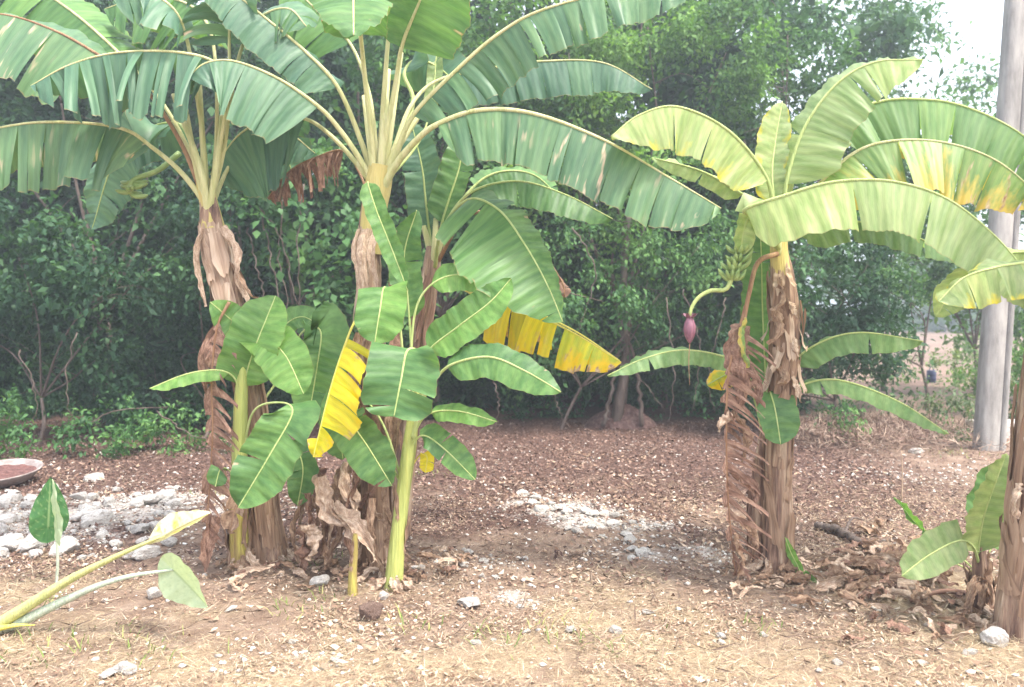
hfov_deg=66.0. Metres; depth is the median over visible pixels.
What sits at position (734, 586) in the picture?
dead leaf scrap
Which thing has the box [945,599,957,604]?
dead leaf scrap
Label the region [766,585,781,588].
dead leaf scrap
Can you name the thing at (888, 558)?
dead leaf scrap
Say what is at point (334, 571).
dead leaf scrap
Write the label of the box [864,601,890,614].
dead leaf scrap
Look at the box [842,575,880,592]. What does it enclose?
dead leaf scrap
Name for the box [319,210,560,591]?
banana plant
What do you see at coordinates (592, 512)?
rock
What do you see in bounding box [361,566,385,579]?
dead leaf scrap
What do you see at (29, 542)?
rock
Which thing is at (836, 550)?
dead leaf scrap
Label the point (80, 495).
rock
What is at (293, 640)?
rock
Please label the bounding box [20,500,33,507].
rock
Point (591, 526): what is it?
rock
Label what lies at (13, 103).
tree
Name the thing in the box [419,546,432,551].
dead leaf scrap
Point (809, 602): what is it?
dead leaf scrap
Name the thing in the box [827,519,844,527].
dead leaf scrap
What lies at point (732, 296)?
wood
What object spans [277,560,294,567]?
dead leaf scrap
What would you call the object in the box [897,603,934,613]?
dead leaf scrap
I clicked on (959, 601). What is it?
dead leaf scrap
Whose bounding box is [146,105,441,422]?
tree
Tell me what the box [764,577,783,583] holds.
dead leaf scrap
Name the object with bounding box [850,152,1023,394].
tree
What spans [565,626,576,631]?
rock
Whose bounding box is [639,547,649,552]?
rock
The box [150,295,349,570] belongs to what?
banana plant
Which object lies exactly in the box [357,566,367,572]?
dead leaf scrap
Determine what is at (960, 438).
shrub
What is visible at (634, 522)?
rock
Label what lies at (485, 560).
rock
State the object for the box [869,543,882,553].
dead leaf scrap
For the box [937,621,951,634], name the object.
dead leaf scrap
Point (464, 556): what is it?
dead leaf scrap
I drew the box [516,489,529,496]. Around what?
rock
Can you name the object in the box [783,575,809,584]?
dead leaf scrap
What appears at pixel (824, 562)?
dead leaf scrap
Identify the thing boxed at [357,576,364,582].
dead leaf scrap
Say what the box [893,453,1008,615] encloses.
banana plant
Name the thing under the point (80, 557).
rock
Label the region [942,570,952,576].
dead leaf scrap
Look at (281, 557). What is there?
dead leaf scrap
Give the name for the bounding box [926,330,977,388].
shrub
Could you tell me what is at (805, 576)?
dead leaf scrap
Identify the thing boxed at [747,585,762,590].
dead leaf scrap
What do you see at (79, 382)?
undergrowth
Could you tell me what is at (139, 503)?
rock
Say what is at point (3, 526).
rock
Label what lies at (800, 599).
dead leaf scrap
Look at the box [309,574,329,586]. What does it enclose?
rock
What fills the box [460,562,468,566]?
rock
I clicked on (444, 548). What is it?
dead leaf scrap
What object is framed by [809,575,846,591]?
dead leaf scrap
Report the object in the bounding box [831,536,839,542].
dead leaf scrap
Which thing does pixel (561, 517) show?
rock
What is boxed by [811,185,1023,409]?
tree
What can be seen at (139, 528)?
rock
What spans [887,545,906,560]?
dead leaf scrap
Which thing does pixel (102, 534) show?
rock
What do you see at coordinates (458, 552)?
dead leaf scrap
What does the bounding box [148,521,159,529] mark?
rock
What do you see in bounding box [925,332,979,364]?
shrub
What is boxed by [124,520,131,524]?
rock
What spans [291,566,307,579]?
dead leaf scrap
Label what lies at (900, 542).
dead leaf scrap
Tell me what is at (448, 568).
dead leaf scrap
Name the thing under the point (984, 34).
sky
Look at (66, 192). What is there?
tree
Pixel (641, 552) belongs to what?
rock
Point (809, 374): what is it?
undergrowth
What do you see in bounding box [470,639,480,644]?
rock
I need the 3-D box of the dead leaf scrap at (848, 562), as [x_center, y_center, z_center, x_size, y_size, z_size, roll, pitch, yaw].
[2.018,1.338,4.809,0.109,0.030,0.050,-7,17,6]
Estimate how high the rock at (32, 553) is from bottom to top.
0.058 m
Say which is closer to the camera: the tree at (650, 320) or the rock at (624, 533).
the rock at (624, 533)
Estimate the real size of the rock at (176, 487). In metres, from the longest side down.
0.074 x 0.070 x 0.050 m
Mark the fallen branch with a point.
(841, 532)
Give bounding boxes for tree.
[0,0,214,414]
[0,0,347,418]
[0,1,92,411]
[48,0,371,412]
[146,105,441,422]
[261,0,511,407]
[295,0,611,418]
[415,0,652,410]
[440,199,743,429]
[467,0,789,402]
[514,0,839,408]
[611,210,631,421]
[622,0,958,411]
[663,0,995,292]
[751,0,999,390]
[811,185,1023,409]
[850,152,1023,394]
[984,202,1023,345]
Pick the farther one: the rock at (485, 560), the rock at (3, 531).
the rock at (3, 531)
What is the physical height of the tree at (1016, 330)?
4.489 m
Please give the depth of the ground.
4.58 m
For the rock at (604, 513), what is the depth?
6.07 m
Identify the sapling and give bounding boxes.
[601,332,643,426]
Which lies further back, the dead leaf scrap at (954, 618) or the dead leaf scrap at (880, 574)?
the dead leaf scrap at (880, 574)
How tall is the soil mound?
0.400 m
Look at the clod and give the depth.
4.13 m
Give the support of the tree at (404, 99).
on the ground
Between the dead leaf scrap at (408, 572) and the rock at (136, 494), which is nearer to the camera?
the dead leaf scrap at (408, 572)
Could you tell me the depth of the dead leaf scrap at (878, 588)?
4.40 m
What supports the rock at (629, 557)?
on the ground
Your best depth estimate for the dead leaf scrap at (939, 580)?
4.47 m
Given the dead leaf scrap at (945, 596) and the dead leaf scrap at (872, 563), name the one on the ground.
the dead leaf scrap at (945, 596)
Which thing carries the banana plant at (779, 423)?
on the ground
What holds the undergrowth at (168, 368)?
on the ground
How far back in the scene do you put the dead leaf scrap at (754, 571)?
4.68 m
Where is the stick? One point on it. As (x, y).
(902, 477)
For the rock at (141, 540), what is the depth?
5.38 m
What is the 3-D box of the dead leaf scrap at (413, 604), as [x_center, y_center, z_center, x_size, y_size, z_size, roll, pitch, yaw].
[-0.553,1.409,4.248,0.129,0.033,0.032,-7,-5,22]
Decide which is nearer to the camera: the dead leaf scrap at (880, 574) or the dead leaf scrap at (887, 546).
the dead leaf scrap at (880, 574)
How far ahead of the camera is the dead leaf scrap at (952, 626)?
3.95 m
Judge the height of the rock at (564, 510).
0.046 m
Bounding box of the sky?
[197,0,1023,314]
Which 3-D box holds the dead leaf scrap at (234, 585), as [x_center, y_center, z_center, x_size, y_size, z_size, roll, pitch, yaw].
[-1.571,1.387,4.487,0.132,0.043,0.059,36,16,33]
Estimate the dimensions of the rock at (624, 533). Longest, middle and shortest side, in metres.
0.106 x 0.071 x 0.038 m
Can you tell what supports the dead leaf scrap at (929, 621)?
on the ground
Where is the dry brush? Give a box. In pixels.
[758,401,1009,456]
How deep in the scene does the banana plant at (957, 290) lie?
3.86 m
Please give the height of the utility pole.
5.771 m
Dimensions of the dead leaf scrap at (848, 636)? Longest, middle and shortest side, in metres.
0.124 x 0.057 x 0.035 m
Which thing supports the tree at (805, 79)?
on the ground
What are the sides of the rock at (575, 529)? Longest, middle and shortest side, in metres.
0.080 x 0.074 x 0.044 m
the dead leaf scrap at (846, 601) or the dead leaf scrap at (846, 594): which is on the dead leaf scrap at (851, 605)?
the dead leaf scrap at (846, 594)
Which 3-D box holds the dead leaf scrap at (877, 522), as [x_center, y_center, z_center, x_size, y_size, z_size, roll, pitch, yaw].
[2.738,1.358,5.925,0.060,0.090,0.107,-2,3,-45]
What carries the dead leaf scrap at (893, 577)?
on the ground
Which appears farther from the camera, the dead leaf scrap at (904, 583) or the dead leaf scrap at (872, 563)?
the dead leaf scrap at (872, 563)
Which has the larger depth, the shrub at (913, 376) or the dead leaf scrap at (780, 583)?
the shrub at (913, 376)
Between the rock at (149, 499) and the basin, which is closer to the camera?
the rock at (149, 499)
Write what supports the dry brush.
on the ground
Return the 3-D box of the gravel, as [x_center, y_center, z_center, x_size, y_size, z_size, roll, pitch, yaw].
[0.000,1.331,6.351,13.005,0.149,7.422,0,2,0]
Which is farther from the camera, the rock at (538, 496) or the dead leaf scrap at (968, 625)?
the rock at (538, 496)
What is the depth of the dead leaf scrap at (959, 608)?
4.16 m
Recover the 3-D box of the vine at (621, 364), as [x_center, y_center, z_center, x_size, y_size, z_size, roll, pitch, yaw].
[1.250,-0.196,10.300,3.113,2.639,0.057,0,2,0]
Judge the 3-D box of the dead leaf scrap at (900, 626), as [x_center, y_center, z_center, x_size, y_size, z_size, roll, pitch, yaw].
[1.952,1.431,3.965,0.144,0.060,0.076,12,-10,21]
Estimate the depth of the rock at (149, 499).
6.30 m
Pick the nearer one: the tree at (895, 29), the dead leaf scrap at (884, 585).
the dead leaf scrap at (884, 585)
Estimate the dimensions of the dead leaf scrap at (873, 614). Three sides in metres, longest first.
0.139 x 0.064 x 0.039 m
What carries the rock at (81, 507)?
on the ground
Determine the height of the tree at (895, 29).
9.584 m
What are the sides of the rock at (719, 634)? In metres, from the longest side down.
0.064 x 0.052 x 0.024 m
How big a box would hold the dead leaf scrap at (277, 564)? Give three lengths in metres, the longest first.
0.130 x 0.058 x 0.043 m
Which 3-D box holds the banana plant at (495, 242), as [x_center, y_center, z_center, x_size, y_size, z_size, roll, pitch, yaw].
[0.004,-0.053,5.282,1.367,3.066,1.587,-1,2,-24]
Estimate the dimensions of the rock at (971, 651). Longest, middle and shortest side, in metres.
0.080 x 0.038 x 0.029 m
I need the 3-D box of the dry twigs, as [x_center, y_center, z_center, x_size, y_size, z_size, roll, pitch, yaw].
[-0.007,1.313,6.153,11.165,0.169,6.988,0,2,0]
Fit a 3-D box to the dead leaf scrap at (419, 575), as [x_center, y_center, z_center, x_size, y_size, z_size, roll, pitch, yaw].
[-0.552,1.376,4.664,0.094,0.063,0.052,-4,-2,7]
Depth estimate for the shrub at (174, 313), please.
10.68 m
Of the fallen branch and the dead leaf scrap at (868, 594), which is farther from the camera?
the fallen branch
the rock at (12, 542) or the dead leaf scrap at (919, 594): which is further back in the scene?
the rock at (12, 542)
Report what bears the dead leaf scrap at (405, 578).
on the ground
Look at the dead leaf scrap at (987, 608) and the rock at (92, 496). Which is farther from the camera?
the rock at (92, 496)
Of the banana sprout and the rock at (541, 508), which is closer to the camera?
the banana sprout
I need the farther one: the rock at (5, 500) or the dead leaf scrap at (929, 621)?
the rock at (5, 500)
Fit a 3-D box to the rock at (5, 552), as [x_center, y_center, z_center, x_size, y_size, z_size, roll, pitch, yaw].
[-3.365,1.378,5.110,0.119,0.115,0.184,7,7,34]
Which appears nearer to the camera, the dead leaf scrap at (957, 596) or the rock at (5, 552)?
the dead leaf scrap at (957, 596)
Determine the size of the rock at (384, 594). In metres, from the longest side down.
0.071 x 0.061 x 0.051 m
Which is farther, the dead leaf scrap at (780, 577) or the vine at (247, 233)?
the vine at (247, 233)
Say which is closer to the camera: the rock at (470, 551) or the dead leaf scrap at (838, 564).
the dead leaf scrap at (838, 564)
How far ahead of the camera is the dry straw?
3.77 m
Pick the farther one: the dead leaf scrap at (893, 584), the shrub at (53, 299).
the shrub at (53, 299)
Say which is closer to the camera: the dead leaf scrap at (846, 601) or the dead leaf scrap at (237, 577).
the dead leaf scrap at (846, 601)
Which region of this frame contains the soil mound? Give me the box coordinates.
[584,403,656,429]
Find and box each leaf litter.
[0,417,1009,586]
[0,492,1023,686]
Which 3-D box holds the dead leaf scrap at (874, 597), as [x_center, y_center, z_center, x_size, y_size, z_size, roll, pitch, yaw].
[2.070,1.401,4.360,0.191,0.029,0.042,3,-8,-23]
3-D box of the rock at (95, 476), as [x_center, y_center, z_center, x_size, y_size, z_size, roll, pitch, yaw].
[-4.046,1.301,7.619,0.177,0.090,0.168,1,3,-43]
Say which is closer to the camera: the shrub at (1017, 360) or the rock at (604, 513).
the rock at (604, 513)
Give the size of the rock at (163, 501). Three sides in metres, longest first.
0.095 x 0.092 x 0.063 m
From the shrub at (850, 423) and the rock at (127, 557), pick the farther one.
the shrub at (850, 423)
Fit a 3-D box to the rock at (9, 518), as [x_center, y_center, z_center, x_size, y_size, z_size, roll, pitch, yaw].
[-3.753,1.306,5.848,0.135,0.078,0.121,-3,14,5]
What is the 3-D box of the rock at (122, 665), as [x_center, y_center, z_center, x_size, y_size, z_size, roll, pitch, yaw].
[-1.713,1.441,3.497,0.106,0.053,0.061,9,-3,6]
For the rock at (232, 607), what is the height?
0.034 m
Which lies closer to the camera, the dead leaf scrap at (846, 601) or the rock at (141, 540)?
the dead leaf scrap at (846, 601)
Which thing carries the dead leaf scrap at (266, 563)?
on the ground
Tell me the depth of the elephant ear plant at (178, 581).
3.85 m
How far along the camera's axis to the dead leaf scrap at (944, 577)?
4.54 m
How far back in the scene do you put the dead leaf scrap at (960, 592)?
4.34 m
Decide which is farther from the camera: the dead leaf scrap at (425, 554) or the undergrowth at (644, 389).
the undergrowth at (644, 389)
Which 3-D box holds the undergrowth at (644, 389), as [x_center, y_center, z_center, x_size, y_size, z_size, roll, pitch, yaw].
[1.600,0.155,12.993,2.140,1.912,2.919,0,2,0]
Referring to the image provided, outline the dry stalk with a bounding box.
[909,588,965,602]
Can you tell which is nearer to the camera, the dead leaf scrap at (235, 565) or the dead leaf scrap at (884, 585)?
the dead leaf scrap at (884, 585)
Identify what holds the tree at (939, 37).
on the ground
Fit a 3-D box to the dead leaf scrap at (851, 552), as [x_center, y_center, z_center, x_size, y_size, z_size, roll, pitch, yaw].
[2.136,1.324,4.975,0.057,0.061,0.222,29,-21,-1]
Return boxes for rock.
[0,494,14,508]
[0,513,16,523]
[0,522,8,530]
[0,529,7,534]
[0,533,23,551]
[0,547,9,560]
[10,493,22,502]
[15,533,48,553]
[16,514,27,520]
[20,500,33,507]
[23,494,36,501]
[23,509,30,517]
[28,549,42,557]
[49,536,80,555]
[69,491,86,500]
[70,505,96,520]
[78,504,88,510]
[78,555,87,559]
[80,509,114,527]
[83,472,103,481]
[86,492,98,499]
[92,501,100,508]
[96,529,108,538]
[99,667,117,678]
[103,497,115,504]
[109,539,122,547]
[112,487,121,491]
[113,660,137,674]
[122,551,133,559]
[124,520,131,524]
[129,500,135,507]
[130,523,149,533]
[131,545,160,560]
[132,492,141,497]
[134,494,162,504]
[134,499,145,507]
[135,537,147,544]
[146,587,161,599]
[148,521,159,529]
[153,509,163,515]
[156,489,175,501]
[157,499,170,505]
[160,536,176,546]
[163,510,175,515]
[164,498,180,507]
[173,485,180,490]
[225,605,237,611]
[288,639,295,643]
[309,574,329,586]
[330,657,339,663]
[379,590,389,599]
[457,596,480,607]
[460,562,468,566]
[464,549,473,554]
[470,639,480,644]
[479,558,488,563]
[513,501,523,505]
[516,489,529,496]
[528,498,536,504]
[529,494,541,499]
[534,505,548,512]
[551,505,562,511]
[557,515,568,521]
[562,508,572,513]
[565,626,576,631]
[572,527,583,532]
[580,506,590,512]
[585,510,598,515]
[588,524,595,528]
[599,510,608,516]
[606,519,620,526]
[609,512,619,517]
[609,624,622,633]
[620,531,632,535]
[623,535,636,543]
[624,545,637,551]
[627,555,635,560]
[628,520,637,524]
[634,548,647,557]
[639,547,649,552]
[641,609,654,614]
[716,632,725,638]
[832,658,842,665]
[908,447,923,453]
[916,660,928,665]
[962,648,977,654]
[980,626,1008,647]
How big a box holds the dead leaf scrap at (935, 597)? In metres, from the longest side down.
0.260 x 0.071 x 0.050 m
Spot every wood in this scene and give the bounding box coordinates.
[0,0,836,402]
[663,230,1022,334]
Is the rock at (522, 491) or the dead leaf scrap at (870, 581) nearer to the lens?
the dead leaf scrap at (870, 581)
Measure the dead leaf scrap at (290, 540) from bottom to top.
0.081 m
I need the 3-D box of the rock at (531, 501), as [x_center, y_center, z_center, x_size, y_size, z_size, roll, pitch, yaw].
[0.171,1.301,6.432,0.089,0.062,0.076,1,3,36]
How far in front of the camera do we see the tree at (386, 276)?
13.37 m
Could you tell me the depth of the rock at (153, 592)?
4.34 m
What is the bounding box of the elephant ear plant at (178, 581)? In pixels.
[0,477,210,633]
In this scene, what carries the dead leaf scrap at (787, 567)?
on the ground
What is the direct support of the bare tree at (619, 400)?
on the ground
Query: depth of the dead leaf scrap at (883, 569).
4.64 m
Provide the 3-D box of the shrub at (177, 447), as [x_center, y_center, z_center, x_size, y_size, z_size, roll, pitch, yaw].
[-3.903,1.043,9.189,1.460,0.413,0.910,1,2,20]
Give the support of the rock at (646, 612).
on the ground
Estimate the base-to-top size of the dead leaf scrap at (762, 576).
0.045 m
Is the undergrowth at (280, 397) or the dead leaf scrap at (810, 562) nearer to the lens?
the dead leaf scrap at (810, 562)
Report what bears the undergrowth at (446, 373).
on the ground
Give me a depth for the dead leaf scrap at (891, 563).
4.74 m
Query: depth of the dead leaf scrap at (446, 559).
4.82 m
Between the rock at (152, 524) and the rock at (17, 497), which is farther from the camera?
the rock at (17, 497)
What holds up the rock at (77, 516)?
on the ground
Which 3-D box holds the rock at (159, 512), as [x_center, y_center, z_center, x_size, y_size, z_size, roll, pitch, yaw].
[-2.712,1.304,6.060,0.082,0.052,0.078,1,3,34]
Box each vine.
[18,332,205,450]
[246,184,304,338]
[492,227,725,427]
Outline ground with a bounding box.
[0,318,1023,686]
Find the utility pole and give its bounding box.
[972,0,1023,450]
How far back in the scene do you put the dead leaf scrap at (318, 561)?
4.96 m
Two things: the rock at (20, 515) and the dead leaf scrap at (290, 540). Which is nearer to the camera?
the dead leaf scrap at (290, 540)
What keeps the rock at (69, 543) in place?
on the ground
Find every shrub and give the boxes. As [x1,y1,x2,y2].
[0,137,289,444]
[0,371,204,459]
[73,141,292,437]
[98,413,231,456]
[683,176,934,421]
[806,396,871,442]
[862,347,921,382]
[866,344,1018,429]
[922,411,972,441]
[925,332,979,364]
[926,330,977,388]
[945,310,1023,418]
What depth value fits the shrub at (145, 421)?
8.89 m
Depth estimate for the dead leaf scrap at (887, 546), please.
5.12 m
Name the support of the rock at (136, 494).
on the ground
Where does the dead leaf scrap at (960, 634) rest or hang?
on the ground
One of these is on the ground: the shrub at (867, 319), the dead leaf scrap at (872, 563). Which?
the shrub at (867, 319)
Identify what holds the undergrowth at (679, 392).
on the ground
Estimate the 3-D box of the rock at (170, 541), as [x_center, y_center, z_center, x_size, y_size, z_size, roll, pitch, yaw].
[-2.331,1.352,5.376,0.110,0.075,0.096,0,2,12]
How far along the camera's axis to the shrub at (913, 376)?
17.68 m
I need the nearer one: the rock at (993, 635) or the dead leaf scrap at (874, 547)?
the rock at (993, 635)
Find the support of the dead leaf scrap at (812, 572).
on the ground
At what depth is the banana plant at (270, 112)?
4.61 m
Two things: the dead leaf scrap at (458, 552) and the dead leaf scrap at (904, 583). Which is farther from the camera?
the dead leaf scrap at (458, 552)
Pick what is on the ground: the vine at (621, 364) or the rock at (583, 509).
the rock at (583, 509)
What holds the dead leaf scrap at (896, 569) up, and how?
on the dead leaf scrap
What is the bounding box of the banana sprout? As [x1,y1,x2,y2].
[785,537,816,582]
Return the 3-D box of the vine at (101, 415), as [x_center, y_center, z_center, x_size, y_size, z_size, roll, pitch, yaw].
[-4.495,0.571,8.927,2.201,1.395,0.055,0,2,0]
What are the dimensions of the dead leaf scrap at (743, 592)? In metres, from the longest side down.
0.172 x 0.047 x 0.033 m
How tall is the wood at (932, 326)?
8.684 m
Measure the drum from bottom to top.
0.384 m
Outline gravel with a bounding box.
[0,436,1019,686]
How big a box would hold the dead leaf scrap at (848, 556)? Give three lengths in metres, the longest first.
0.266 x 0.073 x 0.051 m
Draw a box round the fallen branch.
[814,517,880,550]
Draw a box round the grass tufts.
[0,445,991,674]
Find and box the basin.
[0,458,43,487]
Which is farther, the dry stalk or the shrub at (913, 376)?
the shrub at (913, 376)
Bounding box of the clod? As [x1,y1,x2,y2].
[359,601,383,621]
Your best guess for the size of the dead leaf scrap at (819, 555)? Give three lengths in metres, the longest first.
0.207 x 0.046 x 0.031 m
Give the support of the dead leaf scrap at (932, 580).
on the ground
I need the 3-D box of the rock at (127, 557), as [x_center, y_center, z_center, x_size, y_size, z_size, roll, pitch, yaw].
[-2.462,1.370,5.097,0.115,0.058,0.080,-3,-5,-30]
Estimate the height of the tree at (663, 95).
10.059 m
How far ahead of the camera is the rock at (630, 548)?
5.32 m
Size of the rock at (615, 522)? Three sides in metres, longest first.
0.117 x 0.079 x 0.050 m
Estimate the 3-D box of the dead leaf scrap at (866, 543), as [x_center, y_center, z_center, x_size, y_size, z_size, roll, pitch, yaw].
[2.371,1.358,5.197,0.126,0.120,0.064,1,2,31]
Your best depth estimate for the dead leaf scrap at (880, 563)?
4.75 m
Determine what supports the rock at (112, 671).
on the ground
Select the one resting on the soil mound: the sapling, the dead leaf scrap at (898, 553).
the sapling
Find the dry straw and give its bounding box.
[0,474,1023,686]
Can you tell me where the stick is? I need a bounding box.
[901,451,902,499]
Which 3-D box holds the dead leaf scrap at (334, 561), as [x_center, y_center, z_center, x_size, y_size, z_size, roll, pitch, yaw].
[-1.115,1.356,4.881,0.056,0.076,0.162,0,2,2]
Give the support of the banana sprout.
on the ground
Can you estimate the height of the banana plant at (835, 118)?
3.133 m
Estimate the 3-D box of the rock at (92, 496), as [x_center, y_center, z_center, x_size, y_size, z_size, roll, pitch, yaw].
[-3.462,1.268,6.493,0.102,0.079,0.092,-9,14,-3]
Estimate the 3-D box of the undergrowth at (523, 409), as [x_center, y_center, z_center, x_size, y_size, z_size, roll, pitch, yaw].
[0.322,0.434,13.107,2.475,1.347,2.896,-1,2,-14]
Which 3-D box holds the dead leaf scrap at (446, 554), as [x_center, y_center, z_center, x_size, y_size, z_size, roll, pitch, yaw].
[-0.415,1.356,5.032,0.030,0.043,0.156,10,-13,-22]
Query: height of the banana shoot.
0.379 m
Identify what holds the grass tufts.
on the ground
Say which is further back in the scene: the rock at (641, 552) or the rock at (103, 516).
the rock at (103, 516)
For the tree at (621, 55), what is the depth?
11.13 m
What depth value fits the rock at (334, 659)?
3.61 m
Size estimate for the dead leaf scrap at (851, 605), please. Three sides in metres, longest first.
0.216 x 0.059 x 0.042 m
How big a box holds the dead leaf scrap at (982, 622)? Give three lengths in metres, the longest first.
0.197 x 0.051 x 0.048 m
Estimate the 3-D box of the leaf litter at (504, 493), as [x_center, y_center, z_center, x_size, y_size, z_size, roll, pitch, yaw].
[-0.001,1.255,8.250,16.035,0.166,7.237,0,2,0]
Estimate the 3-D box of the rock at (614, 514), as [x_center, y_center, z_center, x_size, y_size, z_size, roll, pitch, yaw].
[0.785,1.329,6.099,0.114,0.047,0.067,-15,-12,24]
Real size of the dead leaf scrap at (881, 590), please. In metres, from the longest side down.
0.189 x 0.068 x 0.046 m
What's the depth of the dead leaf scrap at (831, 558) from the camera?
4.83 m
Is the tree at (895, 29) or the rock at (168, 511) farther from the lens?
the tree at (895, 29)
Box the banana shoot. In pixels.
[347,533,357,596]
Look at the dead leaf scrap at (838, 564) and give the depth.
4.72 m
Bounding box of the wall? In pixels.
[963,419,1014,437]
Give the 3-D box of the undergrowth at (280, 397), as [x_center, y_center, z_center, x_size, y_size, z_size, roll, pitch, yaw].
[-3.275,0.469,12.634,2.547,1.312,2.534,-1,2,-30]
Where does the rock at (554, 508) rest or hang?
on the ground
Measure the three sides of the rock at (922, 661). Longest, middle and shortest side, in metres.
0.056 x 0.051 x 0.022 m
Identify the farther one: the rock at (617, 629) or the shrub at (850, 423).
the shrub at (850, 423)
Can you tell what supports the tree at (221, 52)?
on the ground
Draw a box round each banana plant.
[0,0,318,571]
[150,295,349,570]
[190,0,720,575]
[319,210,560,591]
[391,124,620,537]
[607,234,948,562]
[611,56,1023,582]
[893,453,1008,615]
[933,247,1023,641]
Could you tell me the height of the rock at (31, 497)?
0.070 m
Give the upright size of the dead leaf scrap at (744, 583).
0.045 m
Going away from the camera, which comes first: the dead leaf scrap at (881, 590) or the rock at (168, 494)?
the dead leaf scrap at (881, 590)
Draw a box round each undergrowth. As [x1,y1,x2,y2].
[0,324,103,420]
[63,318,220,417]
[220,346,361,417]
[321,332,465,418]
[456,339,616,420]
[555,301,674,416]
[646,324,756,420]
[708,326,871,420]
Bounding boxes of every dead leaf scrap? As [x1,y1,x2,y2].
[229,562,243,570]
[229,572,246,585]
[229,579,242,592]
[234,563,274,574]
[263,561,276,565]
[273,562,280,568]
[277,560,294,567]
[278,555,288,560]
[287,535,305,541]
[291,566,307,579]
[296,583,314,588]
[315,559,323,563]
[328,558,337,567]
[330,569,342,577]
[340,567,358,573]
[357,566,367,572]
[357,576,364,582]
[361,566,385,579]
[400,602,419,607]
[403,569,413,575]
[403,575,411,580]
[410,572,426,580]
[417,551,440,558]
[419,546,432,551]
[438,556,458,562]
[439,546,451,551]
[441,565,456,572]
[442,552,450,557]
[451,549,476,556]
[458,552,469,558]
[729,582,743,591]
[732,584,752,598]
[740,580,769,586]
[744,566,768,578]
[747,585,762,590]
[753,576,782,579]
[755,573,774,579]
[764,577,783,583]
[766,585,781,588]
[767,581,785,586]
[776,563,797,574]
[782,592,815,607]
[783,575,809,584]
[787,571,811,584]
[789,586,803,592]
[790,594,822,603]
[799,557,814,566]
[800,553,830,560]
[806,556,839,565]
[807,570,825,579]
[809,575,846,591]
[814,557,831,569]
[818,608,855,621]
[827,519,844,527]
[828,560,848,572]
[828,565,868,590]
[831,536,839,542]
[833,547,845,554]
[837,589,867,606]
[840,549,862,555]
[840,559,851,565]
[840,634,867,640]
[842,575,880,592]
[842,598,860,610]
[843,540,862,549]
[843,553,851,560]
[848,569,865,578]
[848,591,861,611]
[850,555,886,574]
[851,558,879,573]
[854,525,880,535]
[858,589,881,599]
[859,554,883,559]
[859,586,889,593]
[861,576,876,587]
[862,540,875,551]
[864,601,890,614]
[865,559,891,573]
[867,566,893,573]
[867,611,878,621]
[869,517,883,527]
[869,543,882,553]
[871,582,894,595]
[871,594,899,599]
[872,583,889,587]
[873,570,889,576]
[874,552,900,564]
[878,576,892,583]
[883,544,895,551]
[884,619,915,635]
[885,586,925,603]
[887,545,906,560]
[888,561,900,567]
[888,583,907,589]
[889,573,905,582]
[891,566,901,573]
[893,538,907,548]
[896,586,944,601]
[897,578,940,603]
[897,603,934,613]
[906,606,925,612]
[910,580,931,603]
[916,590,925,596]
[922,612,937,631]
[926,596,936,611]
[927,576,958,586]
[927,588,952,599]
[929,575,939,587]
[930,629,973,639]
[931,630,939,639]
[937,615,975,626]
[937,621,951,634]
[940,573,948,585]
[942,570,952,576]
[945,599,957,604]
[945,624,957,632]
[952,595,961,598]
[954,596,965,604]
[955,606,965,610]
[956,590,965,595]
[956,612,976,631]
[968,613,980,619]
[975,618,987,629]
[984,603,992,619]
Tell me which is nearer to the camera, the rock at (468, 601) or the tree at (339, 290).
the rock at (468, 601)
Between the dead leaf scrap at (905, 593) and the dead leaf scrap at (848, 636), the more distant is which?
the dead leaf scrap at (905, 593)
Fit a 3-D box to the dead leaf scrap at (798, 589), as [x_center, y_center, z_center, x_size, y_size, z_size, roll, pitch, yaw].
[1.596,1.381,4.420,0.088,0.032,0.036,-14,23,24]
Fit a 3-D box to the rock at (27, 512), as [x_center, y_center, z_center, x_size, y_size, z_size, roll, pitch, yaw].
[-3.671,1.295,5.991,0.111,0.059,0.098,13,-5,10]
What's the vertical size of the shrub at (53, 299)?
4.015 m
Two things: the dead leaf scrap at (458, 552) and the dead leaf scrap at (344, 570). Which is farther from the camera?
the dead leaf scrap at (458, 552)
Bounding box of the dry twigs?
[0,437,1019,686]
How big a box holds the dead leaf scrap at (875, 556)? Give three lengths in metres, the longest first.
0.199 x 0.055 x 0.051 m
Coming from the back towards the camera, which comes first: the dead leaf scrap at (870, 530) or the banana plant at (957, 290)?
the dead leaf scrap at (870, 530)
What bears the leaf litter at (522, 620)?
on the ground
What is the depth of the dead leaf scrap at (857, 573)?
4.53 m
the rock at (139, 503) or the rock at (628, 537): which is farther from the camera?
the rock at (139, 503)
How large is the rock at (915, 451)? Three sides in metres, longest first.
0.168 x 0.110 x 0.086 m
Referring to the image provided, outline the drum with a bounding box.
[926,366,936,382]
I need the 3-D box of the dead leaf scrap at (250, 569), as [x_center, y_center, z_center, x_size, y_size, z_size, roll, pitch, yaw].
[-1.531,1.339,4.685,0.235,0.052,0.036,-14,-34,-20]
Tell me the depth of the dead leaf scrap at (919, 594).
4.29 m
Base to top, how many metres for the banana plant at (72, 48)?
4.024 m
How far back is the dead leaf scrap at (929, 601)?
4.22 m
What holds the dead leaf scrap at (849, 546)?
on the ground
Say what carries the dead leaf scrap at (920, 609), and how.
on the dead leaf scrap at (928, 607)
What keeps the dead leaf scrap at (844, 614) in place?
on the ground
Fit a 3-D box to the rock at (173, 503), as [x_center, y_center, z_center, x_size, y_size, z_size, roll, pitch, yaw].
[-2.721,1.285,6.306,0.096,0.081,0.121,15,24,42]
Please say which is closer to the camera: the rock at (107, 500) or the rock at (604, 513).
the rock at (604, 513)
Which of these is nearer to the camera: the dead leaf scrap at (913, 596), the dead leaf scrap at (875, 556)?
the dead leaf scrap at (913, 596)

